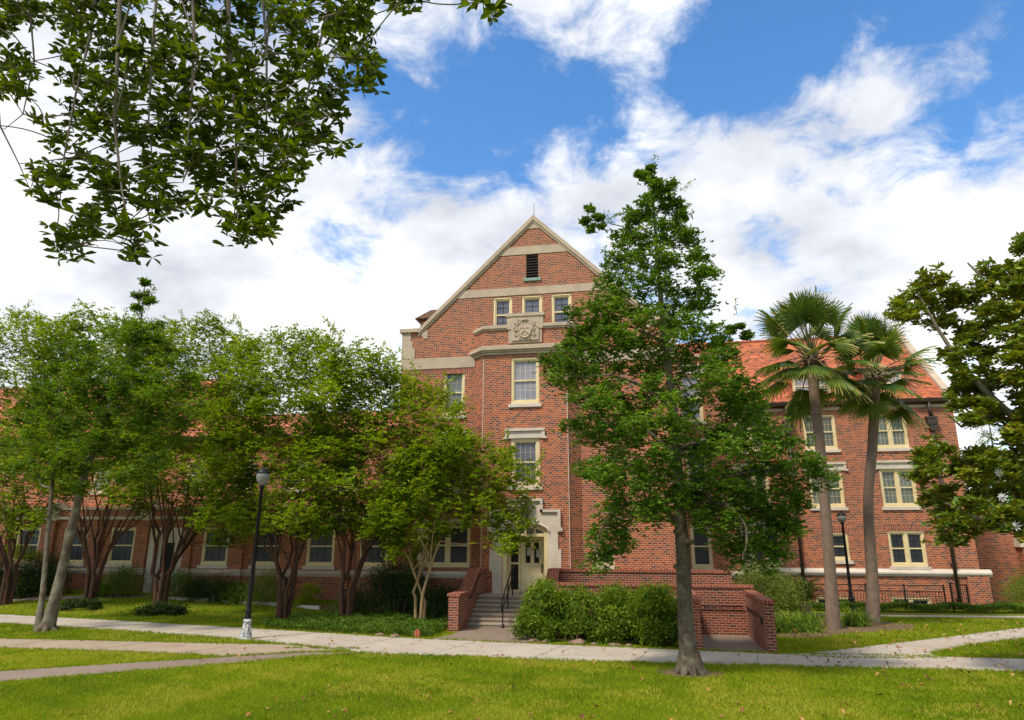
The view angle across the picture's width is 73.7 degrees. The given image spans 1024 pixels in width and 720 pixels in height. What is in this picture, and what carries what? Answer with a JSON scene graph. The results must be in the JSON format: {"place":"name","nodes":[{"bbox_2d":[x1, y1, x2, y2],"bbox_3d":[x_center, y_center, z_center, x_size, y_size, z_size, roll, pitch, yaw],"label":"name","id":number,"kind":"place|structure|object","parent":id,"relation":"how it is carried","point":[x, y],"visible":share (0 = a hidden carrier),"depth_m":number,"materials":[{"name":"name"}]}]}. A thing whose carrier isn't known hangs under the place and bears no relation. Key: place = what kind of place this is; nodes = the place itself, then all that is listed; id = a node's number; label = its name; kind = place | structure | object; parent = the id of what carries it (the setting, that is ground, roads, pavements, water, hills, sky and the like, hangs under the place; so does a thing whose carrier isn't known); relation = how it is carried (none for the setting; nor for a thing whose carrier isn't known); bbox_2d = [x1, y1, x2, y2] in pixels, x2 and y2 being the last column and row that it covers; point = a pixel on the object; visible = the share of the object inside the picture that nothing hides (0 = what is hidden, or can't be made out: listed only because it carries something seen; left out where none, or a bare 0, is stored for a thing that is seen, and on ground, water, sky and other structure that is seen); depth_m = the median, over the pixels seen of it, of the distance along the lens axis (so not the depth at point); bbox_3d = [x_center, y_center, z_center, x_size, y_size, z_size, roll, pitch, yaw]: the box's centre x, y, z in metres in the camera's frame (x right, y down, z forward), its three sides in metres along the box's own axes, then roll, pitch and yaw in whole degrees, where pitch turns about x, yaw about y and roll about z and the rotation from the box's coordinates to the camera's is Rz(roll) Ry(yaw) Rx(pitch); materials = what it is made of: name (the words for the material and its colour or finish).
{"place":"outdoors","nodes":[
{"label":"outdoors","id":0,"kind":"place"},
{"bbox_2d":[13,595,146,600],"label":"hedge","id":1,"kind":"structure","parent":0,"point":[46,598],"depth_m":31.04,"materials":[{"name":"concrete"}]},
{"bbox_2d":[80,576,114,596],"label":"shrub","id":2,"kind":"object","parent":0,"point":[100,593],"visible":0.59,"depth_m":31.14,"materials":[{"name":"green plant"}]},
{"bbox_2d":[0,638,331,655],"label":"garden path","id":3,"kind":"structure","parent":0,"point":[172,647],"depth_m":19.06,"materials":[{"name":"concrete"}]},
{"bbox_2d":[0,652,366,681],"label":"lawn path","id":4,"kind":"structure","parent":0,"point":[42,672],"depth_m":15.97,"materials":[{"name":"concrete"}]},
{"bbox_2d":[432,627,535,642],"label":"entrance pavement","id":5,"kind":"structure","parent":0,"point":[484,633],"depth_m":21.59,"materials":[{"name":"concrete"}]},
{"bbox_2d":[0,614,1023,670],"bbox_3d":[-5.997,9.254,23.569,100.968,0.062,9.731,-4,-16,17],"label":"sidewalk","id":6,"kind":"structure","parent":0,"point":[394,645],"depth_m":18.71,"materials":[{"name":"concrete"}]},
{"bbox_2d":[239,466,269,639],"bbox_3d":[-8.020,5.921,21.327,0.475,5.231,0.423,-3,-15,10],"label":"street lamp","id":7,"kind":"object","parent":6,"relation":"on","point":[262,475],"visible":1,"depth_m":21.21,"materials":[{"name":"black metal"}]},
{"bbox_2d":[0,588,1023,719],"bbox_3d":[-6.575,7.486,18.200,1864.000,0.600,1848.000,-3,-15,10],"label":"ground","id":8,"kind":"structure","parent":0,"point":[561,639],"depth_m":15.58,"materials":[{"name":"green plant"}]},
{"bbox_2d":[0,585,35,598],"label":"border plant","id":9,"kind":"object","parent":8,"relation":"on","point":[21,595],"visible":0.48,"depth_m":31.05,"materials":[{"name":"green plant"}]},
{"bbox_2d":[0,542,50,591],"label":"yellow topped hedge","id":10,"kind":"object","parent":8,"relation":"on","point":[16,552],"visible":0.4,"depth_m":32.33,"materials":[{"name":"green plant"}]},
{"bbox_2d":[0,299,98,605],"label":"crape myrtle","id":11,"kind":"object","parent":8,"relation":"on","point":[8,587],"visible":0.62,"depth_m":30.85,"materials":[{"name":"green plant"}]},
{"bbox_2d":[59,597,103,610],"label":"border plant","id":12,"kind":"object","parent":8,"relation":"on","point":[87,603],"visible":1,"depth_m":28.34,"materials":[{"name":"green plant"}]},
{"bbox_2d":[9,298,194,599],"bbox_3d":[-19.318,3.878,31.370,11.892,14.024,6.235,-3,-15,10],"label":"crape myrtle","id":13,"kind":"object","parent":8,"relation":"on","point":[91,588],"visible":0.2,"depth_m":30.67,"materials":[{"name":"green plant"}]},
{"bbox_2d":[0,277,211,631],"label":"oak tree","id":14,"kind":"object","parent":8,"relation":"on","point":[82,469],"visible":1,"depth_m":23.64,"materials":[{"name":"green plant"}]},
{"bbox_2d":[126,599,190,616],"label":"border plant","id":15,"kind":"object","parent":8,"relation":"on","point":[161,607],"visible":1,"depth_m":26.94,"materials":[{"name":"green plant"}]},
{"bbox_2d":[96,308,277,604],"bbox_3d":[-15.261,3.921,30.902,11.941,13.768,6.588,-3,-15,10],"label":"crape myrtle","id":16,"kind":"object","parent":8,"relation":"on","point":[160,592],"visible":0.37,"depth_m":29.64,"materials":[{"name":"green plant"}]},
{"bbox_2d":[174,571,217,602],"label":"shrub","id":17,"kind":"object","parent":8,"relation":"on","point":[190,590],"visible":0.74,"depth_m":30.14,"materials":[{"name":"green plant"}]},
{"bbox_2d":[67,593,387,612],"bbox_3d":[-17.345,10.872,31.036,26.000,0.640,4.200,-3,-15,10],"label":"mulch bed","id":18,"kind":"object","parent":8,"relation":"on","point":[324,606],"visible":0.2,"depth_m":29.26,"materials":[{"name":"brown plant"}]},
{"bbox_2d":[2,546,79,598],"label":"broad leaved shrub","id":19,"kind":"object","parent":18,"relation":"on","point":[34,582],"visible":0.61,"depth_m":31.55,"materials":[{"name":"green plant"}]},
{"bbox_2d":[98,560,151,599],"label":"shrub","id":20,"kind":"object","parent":18,"relation":"on","point":[116,579],"visible":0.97,"depth_m":31.55,"materials":[{"name":"green plant"}]},
{"bbox_2d":[144,564,201,601],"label":"shrub","id":21,"kind":"object","parent":18,"relation":"on","point":[179,580],"visible":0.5,"depth_m":30.69,"materials":[{"name":"green plant"}]},
{"bbox_2d":[187,570,237,603],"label":"shrub","id":22,"kind":"object","parent":18,"relation":"on","point":[214,593],"visible":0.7,"depth_m":29.92,"materials":[{"name":"green plant"}]},
{"bbox_2d":[217,579,253,605],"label":"shrub","id":23,"kind":"object","parent":18,"relation":"on","point":[232,594],"visible":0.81,"depth_m":29.63,"materials":[{"name":"green plant"}]},
{"bbox_2d":[231,561,294,608],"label":"shrub","id":24,"kind":"object","parent":18,"relation":"on","point":[268,589],"visible":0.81,"depth_m":29.23,"materials":[{"name":"green plant"}]},
{"bbox_2d":[292,581,322,607],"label":"topiary shrub","id":25,"kind":"object","parent":18,"relation":"on","point":[307,597],"visible":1,"depth_m":28.77,"materials":[{"name":"green plant"}]},
{"bbox_2d":[331,596,359,611],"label":"shrub","id":26,"kind":"object","parent":18,"relation":"on","point":[336,603],"visible":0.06,"depth_m":27.56,"materials":[{"name":"green plant"}]},
{"bbox_2d":[168,597,320,609],"bbox_3d":[-11.712,10.541,29.529,8.101,0.367,0.316,-5,-16,18],"label":"bed edging","id":27,"kind":"object","parent":8,"relation":"on","point":[313,607],"visible":0.39,"depth_m":29.23,"materials":[{"name":"stone"}]},
{"bbox_2d":[0,0,512,266],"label":"overhanging tree","id":28,"kind":"object","parent":8,"relation":"on","point":[300,115],"visible":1,"depth_m":5.54,"materials":[{"name":"green plant"}]},
{"bbox_2d":[189,315,384,618],"bbox_3d":[-9.432,3.812,27.767,9.318,12.701,6.649,-3,-15,10],"label":"crape myrtle","id":29,"kind":"object","parent":8,"relation":"on","point":[296,529],"visible":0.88,"depth_m":26.94,"materials":[{"name":"green plant"}]},
{"bbox_2d":[260,608,447,636],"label":"ground cover","id":30,"kind":"object","parent":8,"relation":"on","point":[397,622],"visible":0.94,"depth_m":23.16,"materials":[{"name":"green plant"}]},
{"bbox_2d":[281,335,480,617],"bbox_3d":[-5.318,4.265,26.526,8.966,11.234,6.398,-3,-15,10],"label":"crape myrtle","id":31,"kind":"object","parent":8,"relation":"on","point":[386,377],"visible":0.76,"depth_m":25.91,"materials":[{"name":"green plant"}]},
{"bbox_2d":[335,556,446,616],"bbox_3d":[-4.520,8.890,26.952,4.990,2.536,3.710,1,-15,-2],"label":"dark shrub","id":32,"kind":"object","parent":8,"relation":"on","point":[402,583],"visible":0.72,"depth_m":26.57,"materials":[{"name":"green plant"}]},
{"bbox_2d":[400,574,461,618],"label":"dark shrub","id":33,"kind":"object","parent":8,"relation":"on","point":[433,599],"visible":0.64,"depth_m":25.59,"materials":[{"name":"green plant"}]},
{"bbox_2d":[365,418,545,619],"bbox_3d":[-2.306,5.763,24.525,7.461,7.340,3.794,-3,-15,10],"label":"crape myrtle","id":34,"kind":"object","parent":8,"relation":"on","point":[432,523],"visible":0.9,"depth_m":24.12,"materials":[{"name":"green plant"}]},
{"bbox_2d":[447,567,485,631],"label":"cheek wall","id":35,"kind":"structure","parent":8,"relation":"on","point":[462,601],"depth_m":23.89,"materials":[{"name":"brick"}]},
{"bbox_2d":[467,592,526,627],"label":"entrance steps","id":36,"kind":"structure","parent":8,"relation":"on","point":[487,612],"depth_m":24.52,"materials":[{"name":"concrete"}]},
{"bbox_2d":[501,565,514,627],"bbox_3d":[-0.140,8.514,24.690,0.100,2.004,2.514,-3,-15,10],"label":"handrail","id":37,"kind":"object","parent":36,"relation":"on","point":[507,594],"visible":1,"depth_m":24.59,"materials":[{"name":"black metal"}]},
{"bbox_2d":[0,215,1023,612],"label":"brick building","id":38,"kind":"structure","parent":8,"relation":"on","point":[492,325],"depth_m":30.85,"materials":[{"name":"brick"}]},
{"bbox_2d":[13,528,40,565],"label":"window","id":39,"kind":"structure","parent":38,"relation":"in","point":[34,540],"depth_m":34.98,"materials":[{"name":"beige paint"}]},
{"bbox_2d":[55,528,87,566],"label":"window","id":40,"kind":"structure","parent":38,"relation":"in","point":[77,547],"depth_m":34.37,"materials":[{"name":"beige paint"}]},
{"bbox_2d":[88,467,112,493],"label":"window","id":41,"kind":"structure","parent":38,"relation":"in","point":[95,479],"depth_m":39.62,"materials":[{"name":"beige paint"}]},
{"bbox_2d":[105,528,135,566],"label":"window","id":42,"kind":"structure","parent":38,"relation":"in","point":[122,551],"depth_m":33.93,"materials":[{"name":"beige paint"}]},
{"bbox_2d":[152,536,176,592],"bbox_3d":[-16.875,9.970,33.314,1.100,2.650,0.040,-3,-15,10],"label":"door","id":43,"kind":"structure","parent":38,"relation":"in","point":[170,541],"depth_m":33.47,"materials":[{"name":"wood"}]},
{"bbox_2d":[185,461,205,491],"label":"window","id":44,"kind":"structure","parent":38,"relation":"in","point":[191,461],"depth_m":38.70,"materials":[{"name":"beige paint"}]},
{"bbox_2d":[197,527,229,567],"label":"window","id":45,"kind":"structure","parent":38,"relation":"in","point":[210,558],"depth_m":32.99,"materials":[{"name":"beige paint"}]},
{"bbox_2d":[248,527,279,568],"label":"window","id":46,"kind":"structure","parent":38,"relation":"in","point":[262,557],"depth_m":32.55,"materials":[{"name":"beige paint"}]},
{"bbox_2d":[302,527,334,569],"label":"window","id":47,"kind":"structure","parent":38,"relation":"in","point":[320,554],"depth_m":32.04,"materials":[{"name":"beige paint"}]},
{"bbox_2d":[359,531,388,569],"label":"window","id":48,"kind":"structure","parent":38,"relation":"in","point":[372,554],"depth_m":31.55,"materials":[{"name":"beige paint"}]},
{"bbox_2d":[424,525,469,566],"bbox_3d":[-2.634,7.636,28.045,1.926,1.676,0.190,-3,-15,10],"label":"window","id":49,"kind":"structure","parent":38,"relation":"in","point":[449,555],"depth_m":27.97,"materials":[{"name":"beige paint"}]},
{"bbox_2d":[442,374,465,418],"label":"window","id":50,"kind":"structure","parent":38,"relation":"in","point":[458,387],"depth_m":29.73,"materials":[{"name":"beige paint"}]},
{"bbox_2d":[440,431,468,493],"bbox_3d":[-2.528,4.335,28.841,1.570,2.590,0.320,-3,-15,10],"label":"window","id":51,"kind":"structure","parent":38,"relation":"in","point":[453,480],"depth_m":28.72,"materials":[{"name":"beige paint"}]},
{"bbox_2d":[493,297,511,324],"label":"window","id":52,"kind":"structure","parent":38,"relation":"in","point":[501,306],"depth_m":30.26,"materials":[{"name":"beige paint"}]},
{"bbox_2d":[508,358,541,407],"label":"window","id":53,"kind":"structure","parent":38,"relation":"in","point":[524,384],"depth_m":28.70,"materials":[{"name":"beige paint"}]},
{"bbox_2d":[503,428,546,489],"bbox_3d":[0.543,4.032,27.809,1.800,2.480,0.320,-3,-15,10],"label":"window","id":54,"kind":"structure","parent":38,"relation":"in","point":[529,447],"depth_m":27.93,"materials":[{"name":"beige paint"}]},
{"bbox_2d":[520,537,543,591],"bbox_3d":[0.913,8.190,27.387,1.170,2.130,0.130,-3,-15,10],"label":"door","id":55,"kind":"structure","parent":38,"relation":"in","point":[530,565],"depth_m":27.43,"materials":[{"name":"beige paint"}]},
{"bbox_2d":[522,295,541,312],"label":"window","id":56,"kind":"structure","parent":38,"relation":"in","point":[529,303],"depth_m":30.08,"materials":[{"name":"beige paint"}]},
{"bbox_2d":[551,294,571,322],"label":"window","id":57,"kind":"structure","parent":38,"relation":"in","point":[557,315],"depth_m":29.81,"materials":[{"name":"beige paint"}]},
{"bbox_2d":[596,549,616,568],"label":"window","id":58,"kind":"structure","parent":38,"relation":"in","point":[612,567],"depth_m":26.64,"materials":[{"name":"beige paint"}]},
{"bbox_2d":[678,364,707,424],"bbox_3d":[8.051,1.567,30.720,1.560,2.710,0.320,-3,-15,10],"label":"window","id":59,"kind":"structure","parent":38,"relation":"in","point":[700,416],"depth_m":30.82,"materials":[{"name":"beige paint"}]},
{"bbox_2d":[685,438,706,495],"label":"window","id":60,"kind":"structure","parent":38,"relation":"in","point":[701,438],"depth_m":29.96,"materials":[{"name":"beige paint"}]},
{"bbox_2d":[687,518,716,569],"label":"window","id":61,"kind":"structure","parent":38,"relation":"in","point":[702,559],"depth_m":29.02,"materials":[{"name":"beige paint"}]},
{"bbox_2d":[733,463,773,508],"bbox_3d":[12.045,6.318,33.947,2.020,2.300,0.320,-3,-15,10],"label":"window","id":62,"kind":"structure","parent":38,"relation":"in","point":[734,467],"depth_m":34.05,"materials":[{"name":"beige paint"}]},
{"bbox_2d":[750,530,782,565],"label":"window","id":63,"kind":"structure","parent":38,"relation":"in","point":[759,553],"depth_m":33.16,"materials":[{"name":"beige paint"}]},
{"bbox_2d":[802,415,840,451],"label":"window","id":64,"kind":"structure","parent":38,"relation":"in","point":[830,437],"depth_m":34.07,"materials":[{"name":"beige paint"}]},
{"bbox_2d":[801,462,848,509],"bbox_3d":[15.345,6.170,33.356,2.150,2.300,0.320,-3,-15,10],"label":"window","id":65,"kind":"structure","parent":38,"relation":"in","point":[837,501],"depth_m":33.30,"materials":[{"name":"beige paint"}]},
{"bbox_2d":[832,527,853,563],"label":"window","id":66,"kind":"structure","parent":38,"relation":"in","point":[837,531],"depth_m":32.63,"materials":[{"name":"beige paint"}]},
{"bbox_2d":[877,414,912,451],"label":"window","id":67,"kind":"structure","parent":38,"relation":"in","point":[887,441],"depth_m":33.42,"materials":[{"name":"beige paint"}]},
{"bbox_2d":[876,460,922,509],"bbox_3d":[18.546,6.007,32.789,2.160,2.340,0.320,-3,-15,10],"label":"window","id":68,"kind":"structure","parent":38,"relation":"in","point":[898,493],"depth_m":32.83,"materials":[{"name":"beige paint"}]},
{"bbox_2d":[884,525,931,569],"bbox_3d":[18.551,8.795,32.064,1.820,2.020,0.275,-3,-15,10],"label":"window","id":69,"kind":"structure","parent":38,"relation":"in","point":[906,552],"depth_m":32.10,"materials":[{"name":"beige paint"}]},
{"bbox_2d":[891,597,930,606],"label":"window","id":70,"kind":"structure","parent":38,"relation":"in","point":[912,599],"depth_m":31.46,"materials":[{"name":"beige paint"}]},
{"bbox_2d":[0,613,1023,682],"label":"edge grass","id":71,"kind":"structure","parent":8,"relation":"on","point":[343,649],"depth_m":18.34,"materials":[{"name":"green plant"}]},
{"bbox_2d":[546,568,560,588],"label":"cheek wall","id":72,"kind":"structure","parent":8,"relation":"on","point":[554,573],"depth_m":25.08,"materials":[{"name":"brick"}]},
{"bbox_2d":[568,639,585,643],"bbox_3d":[1.911,8.266,19.988,0.540,0.210,0.376,-3,-15,10],"label":"rock","id":73,"kind":"object","parent":8,"relation":"on","point":[578,641],"visible":0.65,"depth_m":19.88,"materials":[{"name":"beige stone"}]},
{"bbox_2d":[504,572,678,646],"bbox_3d":[2.658,7.644,21.151,5.629,2.109,3.435,-3,-15,10],"label":"hedge","id":74,"kind":"object","parent":8,"relation":"on","point":[650,613],"visible":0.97,"depth_m":20.39,"materials":[{"name":"green plant"}]},
{"bbox_2d":[226,612,1023,719],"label":"fallen leaves","id":75,"kind":"object","parent":8,"relation":"on","point":[707,688],"visible":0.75,"depth_m":16.63,"materials":[{"name":"brown plant"}]},
{"bbox_2d":[560,568,732,583],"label":"ramp wall","id":76,"kind":"structure","parent":8,"relation":"on","point":[665,575],"depth_m":25.11,"materials":[{"name":"brick"}]},
{"bbox_2d":[554,582,753,634],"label":"ramp wall","id":77,"kind":"structure","parent":8,"relation":"on","point":[723,610],"depth_m":22.19,"materials":[{"name":"brick"}]},
{"bbox_2d":[653,669,724,677],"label":"tree mulch","id":78,"kind":"object","parent":8,"relation":"on","point":[670,672],"visible":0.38,"depth_m":15.42,"materials":[{"name":"brown wood"}]},
{"bbox_2d":[528,154,845,676],"bbox_3d":[4.132,0.820,17.204,7.554,13.204,5.562,-3,-15,10],"label":"oak tree","id":79,"kind":"object","parent":78,"relation":"on","point":[731,395],"visible":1,"depth_m":16.26,"materials":[{"name":"green plant"}]},
{"bbox_2d":[692,590,702,649],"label":"ramp wall","id":80,"kind":"structure","parent":8,"relation":"on","point":[696,602],"depth_m":18.96,"materials":[{"name":"brick"}]},
{"bbox_2d":[744,590,777,652],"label":"ramp wall","id":81,"kind":"structure","parent":8,"relation":"on","point":[761,620],"depth_m":19.27,"materials":[{"name":"brick"}]},
{"bbox_2d":[776,575,824,615],"bbox_3d":[11.863,9.597,27.779,2.705,1.577,2.686,-3,-15,10],"label":"sago palm","id":82,"kind":"object","parent":8,"relation":"on","point":[808,593],"visible":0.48,"depth_m":27.57,"materials":[{"name":"green plant"}]},
{"bbox_2d":[776,618,914,637],"bbox_3d":[10.688,9.566,24.541,7.115,0.057,4.859,8,-17,-28],"label":"palm bed","id":83,"kind":"object","parent":8,"relation":"on","point":[866,628],"visible":0.3,"depth_m":23.14,"materials":[{"name":"brown plant"}]},
{"bbox_2d":[732,555,820,617],"bbox_3d":[10.141,8.798,26.931,4.197,2.782,3.829,-7,-17,25],"label":"azalea","id":84,"kind":"object","parent":83,"relation":"on","point":[760,582],"visible":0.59,"depth_m":26.50,"materials":[{"name":"green plant"}]},
{"bbox_2d":[775,614,801,633],"bbox_3d":[8.721,8.800,22.969,2.173,0.594,2.143,-3,-15,10],"label":"liriope","id":85,"kind":"object","parent":83,"relation":"on","point":[780,626],"visible":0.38,"depth_m":22.55,"materials":[{"name":"green plant"}]},
{"bbox_2d":[774,609,817,631],"bbox_3d":[9.602,8.898,23.503,2.399,0.687,2.217,-3,-15,10],"label":"liriope","id":86,"kind":"object","parent":83,"relation":"on","point":[793,618],"visible":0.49,"depth_m":23.33,"materials":[{"name":"green plant"}]},
{"bbox_2d":[790,621,829,632],"bbox_3d":[9.889,8.856,22.784,1.795,0.397,1.676,-3,-15,10],"label":"liriope","id":87,"kind":"object","parent":83,"relation":"on","point":[812,627],"visible":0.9,"depth_m":22.62,"materials":[{"name":"green plant"}]},
{"bbox_2d":[796,610,833,629],"bbox_3d":[10.415,9.079,23.951,2.039,0.573,2.128,-11,-19,37],"label":"liriope","id":88,"kind":"object","parent":83,"relation":"on","point":[817,620],"visible":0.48,"depth_m":23.77,"materials":[{"name":"green plant"}]},
{"bbox_2d":[753,285,886,629],"bbox_3d":[11.599,3.263,25.061,4.989,12.540,5.108,-3,-15,10],"label":"cabbage palm","id":89,"kind":"object","parent":83,"relation":"on","point":[804,309],"visible":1,"depth_m":25.43,"materials":[{"name":"green plant"}]},
{"bbox_2d":[821,606,884,626],"bbox_3d":[12.211,9.231,24.700,2.679,0.676,2.263,-3,-15,10],"label":"liriope","id":90,"kind":"object","parent":83,"relation":"on","point":[852,619],"visible":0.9,"depth_m":24.42,"materials":[{"name":"green plant"}]},
{"bbox_2d":[821,309,942,624],"bbox_3d":[14.381,3.930,26.276,4.375,11.919,4.782,-3,-15,10],"label":"cabbage palm","id":91,"kind":"object","parent":83,"relation":"on","point":[877,384],"visible":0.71,"depth_m":26.28,"materials":[{"name":"green plant"}]},
{"bbox_2d":[836,511,857,611],"bbox_3d":[14.798,8.850,30.174,0.430,4.276,0.423,-3,-15,10],"label":"street lamp","id":92,"kind":"object","parent":8,"relation":"on","point":[841,517],"visible":0.91,"depth_m":30.13,"materials":[{"name":"black metal"}]},
{"bbox_2d":[791,583,947,610],"bbox_3d":[16.003,10.671,30.825,6.530,1.100,0.050,-3,-15,10],"label":"areaway railing","id":93,"kind":"object","parent":8,"relation":"on","point":[905,592],"visible":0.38,"depth_m":30.59,"materials":[{"name":"black metal"}]},
{"bbox_2d":[775,600,1023,613],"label":"hedge","id":94,"kind":"object","parent":8,"relation":"on","point":[936,607],"visible":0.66,"depth_m":29.36,"materials":[{"name":"green plant"}]},
{"bbox_2d":[881,231,1023,547],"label":"magnolia tree","id":95,"kind":"object","parent":8,"relation":"on","point":[976,468],"visible":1,"depth_m":16.48,"materials":[{"name":"green plant"}]},
{"bbox_2d":[949,582,969,611],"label":"iron gate","id":96,"kind":"structure","parent":8,"relation":"on","point":[951,589],"depth_m":30.03,"materials":[{"name":"black metal"}]},
{"bbox_2d":[967,422,1004,504],"bbox_3d":[27.751,8.029,38.594,2.290,10.419,3.102,-8,-17,27],"label":"slender tree","id":97,"kind":"object","parent":8,"relation":"on","point":[984,433],"visible":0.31,"depth_m":39.69,"materials":[{"name":"green wood"}]},
{"bbox_2d":[992,556,1023,612],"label":"spreading shrub","id":98,"kind":"object","parent":8,"relation":"on","point":[1020,589],"visible":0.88,"depth_m":30.52,"materials":[{"name":"green plant"}]},
{"bbox_2d":[994,478,1023,534],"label":"background tree","id":99,"kind":"object","parent":8,"relation":"on","point":[1009,497],"visible":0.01,"depth_m":41.17,"materials":[{"name":"green plant"}]},
{"bbox_2d":[0,0,1023,502],"label":"sky","id":100,"kind":"structure","parent":0,"point":[846,149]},
{"bbox_2d":[702,634,767,652],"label":"ramp pavement","id":101,"kind":"structure","parent":0,"point":[731,642],"depth_m":20.03,"materials":[{"name":"concrete"}]},
{"bbox_2d":[774,614,1023,617],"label":"walkway","id":102,"kind":"structure","parent":0,"point":[944,616],"depth_m":27.69,"materials":[{"name":"concrete"}]},
{"bbox_2d":[780,628,1023,657],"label":"branch path","id":103,"kind":"structure","parent":0,"point":[941,643],"depth_m":19.65,"materials":[{"name":"concrete"}]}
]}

